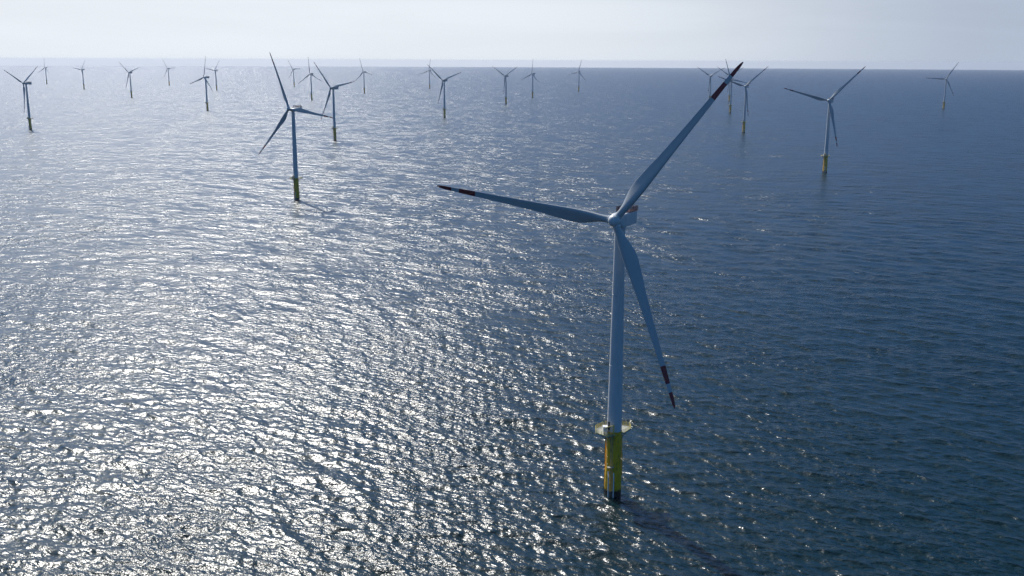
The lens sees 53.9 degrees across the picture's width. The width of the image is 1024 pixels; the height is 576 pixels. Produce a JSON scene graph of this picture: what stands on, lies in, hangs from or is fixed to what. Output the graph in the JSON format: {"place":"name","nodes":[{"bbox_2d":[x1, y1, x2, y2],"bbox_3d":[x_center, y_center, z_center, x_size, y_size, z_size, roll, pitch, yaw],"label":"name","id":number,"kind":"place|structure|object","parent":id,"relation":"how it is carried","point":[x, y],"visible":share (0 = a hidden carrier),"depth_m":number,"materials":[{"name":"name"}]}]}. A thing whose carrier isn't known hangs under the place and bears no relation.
{"place":"outdoors","nodes":[
{"label":"outdoors","id":0,"kind":"place"},
{"bbox_2d":[0,66,1023,575],"bbox_3d":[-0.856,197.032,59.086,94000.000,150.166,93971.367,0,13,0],"label":"sea","id":1,"kind":"structure","parent":0,"point":[374,350],"depth_m":513.85,"materials":[{"name":"teal liquid"}]},
{"bbox_2d":[4,67,36,128],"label":"wind turbine","id":2,"kind":"object","parent":1,"relation":"in","point":[29,118],"visible":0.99,"depth_m":1905.81,"materials":[{"name":"white paint"}]},
{"bbox_2d":[75,61,84,88],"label":"wind turbine","id":3,"kind":"object","parent":1,"relation":"in","point":[81,69],"visible":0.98,"depth_m":4527.61,"materials":[{"name":"white paint"}]},
{"bbox_2d":[124,68,136,97],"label":"wind turbine","id":4,"kind":"object","parent":1,"relation":"in","point":[131,91],"visible":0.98,"depth_m":3528.31,"materials":[{"name":"white paint"}]},
{"bbox_2d":[190,56,212,110],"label":"wind turbine","id":5,"kind":"object","parent":1,"relation":"in","point":[206,102],"visible":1,"depth_m":2642.28,"materials":[{"name":"white paint"}]},
{"bbox_2d":[206,62,218,89],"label":"wind turbine","id":6,"kind":"object","parent":1,"relation":"in","point":[216,85],"visible":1,"depth_m":4427.40,"materials":[{"name":"white paint"}]},
{"bbox_2d":[258,54,332,199],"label":"wind turbine","id":7,"kind":"object","parent":1,"relation":"in","point":[294,177],"visible":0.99,"depth_m":952.32,"materials":[{"name":"white paint"}]},
{"bbox_2d":[299,60,320,99],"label":"wind turbine","id":8,"kind":"object","parent":1,"relation":"in","point":[310,74],"visible":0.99,"depth_m":3372.39,"materials":[{"name":"white paint"}]},
{"bbox_2d":[314,63,354,140],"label":"wind turbine","id":9,"kind":"object","parent":1,"relation":"in","point":[335,87],"visible":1,"depth_m":1667.35,"materials":[{"name":"white paint"}]},
{"bbox_2d":[357,58,371,93],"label":"wind turbine","id":10,"kind":"object","parent":1,"relation":"in","point":[363,72],"visible":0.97,"depth_m":4074.38,"materials":[{"name":"white paint"}]},
{"bbox_2d":[421,65,435,88],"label":"wind turbine","id":11,"kind":"object","parent":1,"relation":"in","point":[429,84],"visible":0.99,"depth_m":4807.68,"materials":[{"name":"white paint"}]},
{"bbox_2d":[428,65,460,117],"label":"wind turbine","id":12,"kind":"object","parent":1,"relation":"in","point":[444,114],"visible":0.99,"depth_m":2348.45,"materials":[{"name":"white paint"}]},
{"bbox_2d":[492,66,516,103],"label":"wind turbine","id":13,"kind":"object","parent":1,"relation":"in","point":[505,82],"visible":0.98,"depth_m":3115.21,"materials":[{"name":"white paint"}]},
{"bbox_2d":[523,64,537,97],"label":"wind turbine","id":14,"kind":"object","parent":1,"relation":"in","point":[533,74],"visible":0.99,"depth_m":3666.17,"materials":[{"name":"white paint"}]},
{"bbox_2d":[568,60,585,91],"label":"wind turbine","id":15,"kind":"object","parent":1,"relation":"in","point":[578,79],"visible":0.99,"depth_m":4496.99,"materials":[{"name":"white paint"}]},
{"bbox_2d":[437,62,742,497],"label":"wind turbine","id":16,"kind":"object","parent":1,"relation":"in","point":[613,429],"visible":0.99,"depth_m":295.63,"materials":[{"name":"white paint"}]},
{"bbox_2d":[699,68,723,97],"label":"wind turbine","id":17,"kind":"object","parent":1,"relation":"in","point":[709,96],"visible":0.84,"depth_m":3300.51,"materials":[{"name":"white paint"}]},
{"bbox_2d":[719,68,740,101],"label":"wind turbine","id":18,"kind":"object","parent":1,"relation":"in","point":[728,86],"visible":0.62,"depth_m":3416.27,"materials":[{"name":"white paint"}]},
{"bbox_2d":[726,62,745,112],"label":"wind turbine","id":19,"kind":"object","parent":1,"relation":"in","point":[733,79],"visible":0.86,"depth_m":2627.18,"materials":[{"name":"white paint"}]},
{"bbox_2d":[718,68,765,132],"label":"wind turbine","id":20,"kind":"object","parent":1,"relation":"in","point":[745,101],"visible":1,"depth_m":1892.10,"materials":[{"name":"white paint"}]},
{"bbox_2d":[784,66,865,172],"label":"wind turbine","id":21,"kind":"object","parent":1,"relation":"in","point":[825,155],"visible":1,"depth_m":1208.65,"materials":[{"name":"white paint"}]},
{"bbox_2d":[930,62,958,108],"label":"wind turbine","id":22,"kind":"object","parent":1,"relation":"in","point":[947,81],"visible":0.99,"depth_m":2918.69,"materials":[{"name":"white paint"}]},
{"bbox_2d":[0,0,1023,69],"label":"sky","id":23,"kind":"structure","parent":0,"point":[778,34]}
]}

